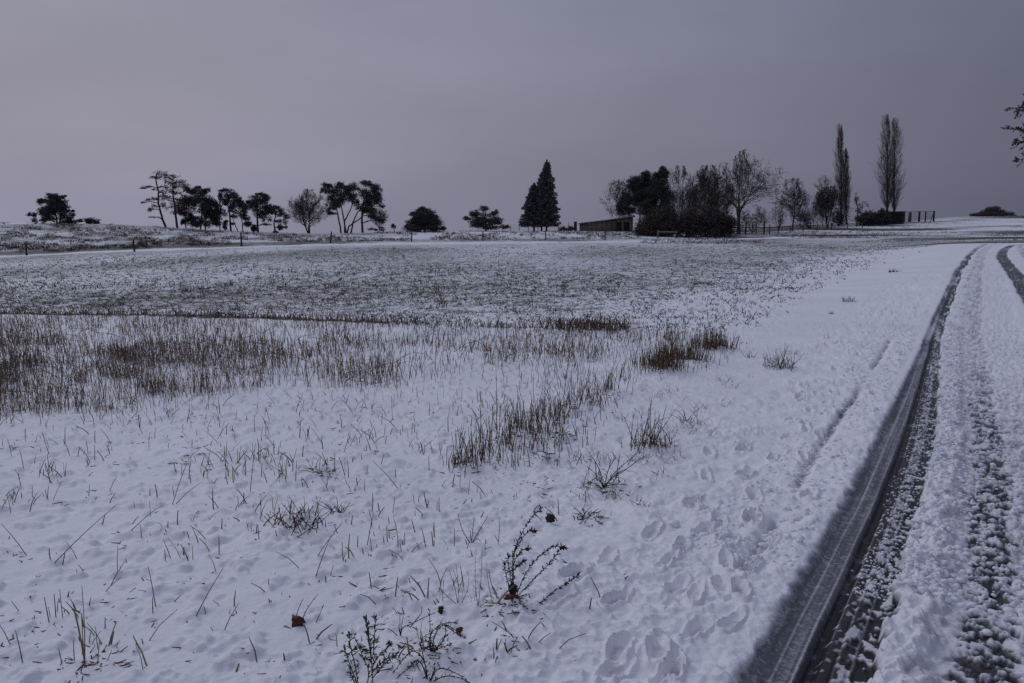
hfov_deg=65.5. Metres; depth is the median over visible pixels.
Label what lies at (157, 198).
leaning pine
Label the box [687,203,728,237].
thicket
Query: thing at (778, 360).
verge bush
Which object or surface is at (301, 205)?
bare tree
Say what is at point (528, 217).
spruce tree
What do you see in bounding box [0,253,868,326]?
field weeds
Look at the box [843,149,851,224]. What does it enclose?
poplar tree
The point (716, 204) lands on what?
bare tree
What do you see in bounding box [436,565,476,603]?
wispy weed
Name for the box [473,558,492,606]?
wispy weed
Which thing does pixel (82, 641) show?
grass tuft
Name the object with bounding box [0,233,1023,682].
ground
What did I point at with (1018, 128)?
roadside tree
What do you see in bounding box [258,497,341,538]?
grass tuft
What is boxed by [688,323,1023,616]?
snow crumbs
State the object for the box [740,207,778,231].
thicket
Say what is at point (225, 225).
upright shrub
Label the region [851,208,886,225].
hedge
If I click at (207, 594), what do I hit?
long straw
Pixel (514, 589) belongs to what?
arching weed
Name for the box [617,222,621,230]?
door
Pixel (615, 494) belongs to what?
verge weeds
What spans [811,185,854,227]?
brown tree
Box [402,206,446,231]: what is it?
bushy pine
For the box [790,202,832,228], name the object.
thicket
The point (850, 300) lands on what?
weed
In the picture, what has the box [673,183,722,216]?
bare tree
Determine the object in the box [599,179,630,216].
thin tree
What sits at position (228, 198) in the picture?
pine tree
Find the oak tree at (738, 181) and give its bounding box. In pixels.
[706,149,788,233]
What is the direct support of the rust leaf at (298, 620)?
on the ground at (746, 425)
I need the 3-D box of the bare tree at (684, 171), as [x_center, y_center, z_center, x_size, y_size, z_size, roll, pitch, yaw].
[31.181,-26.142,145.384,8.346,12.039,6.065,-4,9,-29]
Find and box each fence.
[12,231,605,254]
[502,224,571,230]
[736,221,862,234]
[904,211,934,221]
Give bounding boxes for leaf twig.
[296,594,323,621]
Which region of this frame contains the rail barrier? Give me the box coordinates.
[657,230,677,237]
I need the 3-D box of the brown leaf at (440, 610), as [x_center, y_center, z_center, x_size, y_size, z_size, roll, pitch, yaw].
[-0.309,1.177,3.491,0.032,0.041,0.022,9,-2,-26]
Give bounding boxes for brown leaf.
[438,606,443,613]
[545,513,555,522]
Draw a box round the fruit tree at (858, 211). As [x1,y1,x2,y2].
[853,193,881,226]
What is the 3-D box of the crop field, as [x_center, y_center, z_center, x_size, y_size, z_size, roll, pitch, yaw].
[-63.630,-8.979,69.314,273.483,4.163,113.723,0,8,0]
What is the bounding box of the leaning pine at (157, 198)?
[139,170,168,226]
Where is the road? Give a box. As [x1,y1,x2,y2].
[518,242,1023,682]
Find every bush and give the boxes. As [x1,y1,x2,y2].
[77,217,101,223]
[368,226,385,232]
[576,447,644,489]
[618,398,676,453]
[760,343,804,370]
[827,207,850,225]
[969,206,1016,216]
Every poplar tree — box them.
[830,124,845,223]
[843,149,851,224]
[869,114,894,209]
[885,118,911,211]
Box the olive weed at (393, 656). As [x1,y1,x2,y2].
[351,613,404,682]
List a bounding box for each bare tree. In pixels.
[287,189,331,232]
[372,208,387,230]
[668,165,700,214]
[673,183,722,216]
[685,165,730,213]
[698,174,742,216]
[762,178,812,230]
[813,175,837,224]
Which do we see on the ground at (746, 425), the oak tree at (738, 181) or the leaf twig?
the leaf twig
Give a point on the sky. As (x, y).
(453, 108)
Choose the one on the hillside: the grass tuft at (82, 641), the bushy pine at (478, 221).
the bushy pine at (478, 221)
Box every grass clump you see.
[629,336,706,372]
[646,328,725,364]
[666,318,672,340]
[691,325,739,353]
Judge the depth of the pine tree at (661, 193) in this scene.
135.58 m
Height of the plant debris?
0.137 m
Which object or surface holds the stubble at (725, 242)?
on the hillside
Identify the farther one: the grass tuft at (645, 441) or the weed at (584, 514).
the grass tuft at (645, 441)
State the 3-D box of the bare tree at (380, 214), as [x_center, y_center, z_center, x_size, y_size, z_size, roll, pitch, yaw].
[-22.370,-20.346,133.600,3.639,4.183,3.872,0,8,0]
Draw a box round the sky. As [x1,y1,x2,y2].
[0,0,1023,232]
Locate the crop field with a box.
[0,235,974,334]
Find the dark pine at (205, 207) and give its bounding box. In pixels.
[179,185,223,229]
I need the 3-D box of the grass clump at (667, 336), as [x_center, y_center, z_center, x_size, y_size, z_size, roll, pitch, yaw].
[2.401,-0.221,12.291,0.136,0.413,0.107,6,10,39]
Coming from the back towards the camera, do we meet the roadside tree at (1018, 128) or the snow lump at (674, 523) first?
the roadside tree at (1018, 128)
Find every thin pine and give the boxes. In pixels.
[207,200,230,229]
[230,200,251,231]
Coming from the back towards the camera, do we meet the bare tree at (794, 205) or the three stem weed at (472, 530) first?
the bare tree at (794, 205)
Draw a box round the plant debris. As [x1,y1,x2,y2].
[0,345,791,682]
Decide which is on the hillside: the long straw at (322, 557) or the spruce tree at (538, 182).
the spruce tree at (538, 182)
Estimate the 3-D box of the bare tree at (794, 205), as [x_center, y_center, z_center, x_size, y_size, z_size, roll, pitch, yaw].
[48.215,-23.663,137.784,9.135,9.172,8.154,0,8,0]
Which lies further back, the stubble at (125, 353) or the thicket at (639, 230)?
the thicket at (639, 230)
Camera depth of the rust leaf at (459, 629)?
3.32 m
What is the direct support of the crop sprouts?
on the crop field
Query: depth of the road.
4.22 m
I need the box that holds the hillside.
[0,216,1023,256]
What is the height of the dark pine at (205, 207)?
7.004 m
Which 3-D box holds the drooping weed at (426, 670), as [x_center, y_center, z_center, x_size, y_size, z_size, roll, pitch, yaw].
[-0.307,1.196,2.961,0.281,0.149,0.068,0,8,0]
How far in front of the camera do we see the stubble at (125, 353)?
10.47 m
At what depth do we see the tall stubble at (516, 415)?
6.61 m
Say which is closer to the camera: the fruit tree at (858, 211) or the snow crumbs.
the snow crumbs
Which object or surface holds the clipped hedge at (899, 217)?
on the hillside
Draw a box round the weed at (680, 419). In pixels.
[668,409,698,420]
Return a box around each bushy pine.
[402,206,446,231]
[462,205,510,230]
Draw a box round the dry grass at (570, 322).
[0,300,630,333]
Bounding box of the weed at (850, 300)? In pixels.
[842,297,856,301]
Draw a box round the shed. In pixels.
[578,215,634,230]
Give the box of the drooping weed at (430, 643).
[420,608,465,651]
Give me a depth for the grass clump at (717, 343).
11.33 m
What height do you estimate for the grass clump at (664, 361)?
0.343 m
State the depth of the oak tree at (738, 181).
130.79 m
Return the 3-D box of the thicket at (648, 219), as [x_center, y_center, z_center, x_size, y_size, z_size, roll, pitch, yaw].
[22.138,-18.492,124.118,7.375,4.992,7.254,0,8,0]
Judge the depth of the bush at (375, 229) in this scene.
129.69 m
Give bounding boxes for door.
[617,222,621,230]
[624,222,628,230]
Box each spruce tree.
[517,182,541,230]
[531,174,547,230]
[533,159,561,230]
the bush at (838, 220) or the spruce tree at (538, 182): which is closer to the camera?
the spruce tree at (538, 182)
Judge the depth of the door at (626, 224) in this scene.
141.68 m
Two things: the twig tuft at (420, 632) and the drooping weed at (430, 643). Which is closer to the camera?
the drooping weed at (430, 643)
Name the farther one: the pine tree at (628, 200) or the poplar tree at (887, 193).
the poplar tree at (887, 193)
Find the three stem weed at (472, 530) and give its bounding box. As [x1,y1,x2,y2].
[457,509,487,542]
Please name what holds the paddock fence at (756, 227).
on the hillside
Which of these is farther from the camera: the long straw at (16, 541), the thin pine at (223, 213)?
the thin pine at (223, 213)
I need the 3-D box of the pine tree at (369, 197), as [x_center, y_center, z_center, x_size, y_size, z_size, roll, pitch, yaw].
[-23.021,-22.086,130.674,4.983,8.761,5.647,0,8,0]
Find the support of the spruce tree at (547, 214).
on the hillside
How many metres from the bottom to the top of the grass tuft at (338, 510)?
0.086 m
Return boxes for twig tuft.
[388,608,433,635]
[415,623,438,637]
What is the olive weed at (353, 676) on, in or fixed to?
on the ground at (746, 425)
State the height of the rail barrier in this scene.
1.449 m
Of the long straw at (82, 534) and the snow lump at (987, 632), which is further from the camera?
the long straw at (82, 534)
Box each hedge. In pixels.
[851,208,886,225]
[871,206,894,224]
[888,211,904,223]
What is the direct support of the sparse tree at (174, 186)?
on the hillside
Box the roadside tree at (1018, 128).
[1001,93,1023,166]
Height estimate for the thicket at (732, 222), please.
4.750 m
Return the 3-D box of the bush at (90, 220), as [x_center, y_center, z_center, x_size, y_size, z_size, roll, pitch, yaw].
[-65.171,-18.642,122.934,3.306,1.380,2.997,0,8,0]
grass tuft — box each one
[58,590,111,661]
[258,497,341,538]
[312,497,352,513]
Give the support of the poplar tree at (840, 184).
on the hillside
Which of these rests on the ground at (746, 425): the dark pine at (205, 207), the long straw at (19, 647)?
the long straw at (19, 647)
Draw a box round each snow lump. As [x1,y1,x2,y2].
[668,520,679,527]
[968,608,982,616]
[982,629,992,635]
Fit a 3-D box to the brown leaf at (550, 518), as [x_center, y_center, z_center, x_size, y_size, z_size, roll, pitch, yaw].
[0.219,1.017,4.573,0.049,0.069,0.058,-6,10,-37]
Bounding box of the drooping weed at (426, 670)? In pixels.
[393,641,466,680]
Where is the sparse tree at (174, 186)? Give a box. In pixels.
[157,171,189,227]
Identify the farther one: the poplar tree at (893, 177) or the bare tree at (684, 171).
the poplar tree at (893, 177)
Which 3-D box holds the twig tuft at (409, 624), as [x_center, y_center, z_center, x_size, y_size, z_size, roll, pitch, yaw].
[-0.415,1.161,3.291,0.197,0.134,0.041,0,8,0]
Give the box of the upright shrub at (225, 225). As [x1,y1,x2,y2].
[222,220,228,229]
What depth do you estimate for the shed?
141.51 m
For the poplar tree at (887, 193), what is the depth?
182.09 m
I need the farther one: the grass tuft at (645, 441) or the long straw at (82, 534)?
the grass tuft at (645, 441)
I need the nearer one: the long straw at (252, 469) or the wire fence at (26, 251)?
the long straw at (252, 469)
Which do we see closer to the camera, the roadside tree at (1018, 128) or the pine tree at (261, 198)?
the roadside tree at (1018, 128)
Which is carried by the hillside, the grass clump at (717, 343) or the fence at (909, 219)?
the fence at (909, 219)
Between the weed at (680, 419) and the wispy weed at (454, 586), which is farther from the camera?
the weed at (680, 419)
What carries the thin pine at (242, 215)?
on the hillside
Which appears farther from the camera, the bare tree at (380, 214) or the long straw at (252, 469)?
the bare tree at (380, 214)
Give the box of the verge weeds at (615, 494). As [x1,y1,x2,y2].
[556,333,829,502]
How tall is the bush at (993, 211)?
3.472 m
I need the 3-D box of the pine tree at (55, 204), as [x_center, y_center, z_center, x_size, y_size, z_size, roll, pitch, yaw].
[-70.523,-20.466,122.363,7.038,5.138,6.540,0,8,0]
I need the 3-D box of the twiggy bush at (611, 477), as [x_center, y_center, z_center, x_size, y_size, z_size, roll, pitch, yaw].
[0.658,0.881,5.147,0.477,0.401,0.248,-2,8,-15]
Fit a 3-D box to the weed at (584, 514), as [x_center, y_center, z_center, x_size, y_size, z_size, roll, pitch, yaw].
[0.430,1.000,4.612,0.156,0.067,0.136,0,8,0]
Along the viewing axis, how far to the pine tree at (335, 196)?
129.39 m
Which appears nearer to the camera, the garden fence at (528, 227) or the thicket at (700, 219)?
the thicket at (700, 219)
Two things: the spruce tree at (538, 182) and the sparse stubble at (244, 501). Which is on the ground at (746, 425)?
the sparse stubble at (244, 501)
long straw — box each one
[2,525,26,555]
[15,630,22,662]
[54,504,116,562]
[148,566,155,605]
[196,569,222,615]
[250,442,255,491]
[315,534,331,576]
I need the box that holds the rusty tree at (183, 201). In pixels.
[173,186,197,228]
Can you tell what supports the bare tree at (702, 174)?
on the hillside
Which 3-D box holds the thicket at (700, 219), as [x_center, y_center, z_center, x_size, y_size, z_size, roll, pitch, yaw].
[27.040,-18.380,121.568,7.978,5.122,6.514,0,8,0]
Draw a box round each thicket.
[632,221,649,235]
[633,209,681,236]
[648,200,696,236]
[665,206,712,237]
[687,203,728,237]
[709,207,744,236]
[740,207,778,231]
[771,199,786,229]
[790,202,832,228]
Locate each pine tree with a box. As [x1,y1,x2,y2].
[27,192,79,223]
[217,187,243,230]
[242,192,273,231]
[268,205,290,232]
[319,181,364,232]
[357,179,385,232]
[615,169,656,218]
[635,165,676,216]
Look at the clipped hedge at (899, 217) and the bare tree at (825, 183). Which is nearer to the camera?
the bare tree at (825, 183)
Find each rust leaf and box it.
[291,614,305,626]
[456,627,462,632]
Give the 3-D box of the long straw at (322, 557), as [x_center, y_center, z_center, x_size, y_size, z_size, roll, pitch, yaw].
[-0.916,1.043,3.860,0.087,0.219,0.005,-1,8,-10]
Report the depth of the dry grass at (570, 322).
14.85 m
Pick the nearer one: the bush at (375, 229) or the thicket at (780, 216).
the bush at (375, 229)
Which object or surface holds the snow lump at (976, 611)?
on the road
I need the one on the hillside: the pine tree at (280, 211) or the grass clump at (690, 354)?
the pine tree at (280, 211)
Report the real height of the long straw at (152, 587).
0.192 m
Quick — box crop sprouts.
[0,244,927,343]
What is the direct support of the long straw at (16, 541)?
on the ground at (746, 425)
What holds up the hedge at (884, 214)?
on the hillside
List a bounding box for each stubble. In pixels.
[0,307,699,418]
[0,364,699,669]
[439,337,661,477]
[641,216,1023,244]
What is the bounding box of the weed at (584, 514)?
[573,507,598,522]
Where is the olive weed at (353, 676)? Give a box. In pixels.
[338,630,368,682]
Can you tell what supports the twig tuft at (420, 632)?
on the ground at (746, 425)
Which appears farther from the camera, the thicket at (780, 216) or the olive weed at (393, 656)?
the thicket at (780, 216)
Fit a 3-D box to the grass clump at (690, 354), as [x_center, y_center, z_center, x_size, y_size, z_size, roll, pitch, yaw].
[2.284,0.051,10.372,1.035,0.409,1.461,2,8,15]
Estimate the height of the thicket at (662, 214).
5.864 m
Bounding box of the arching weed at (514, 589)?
[503,504,579,603]

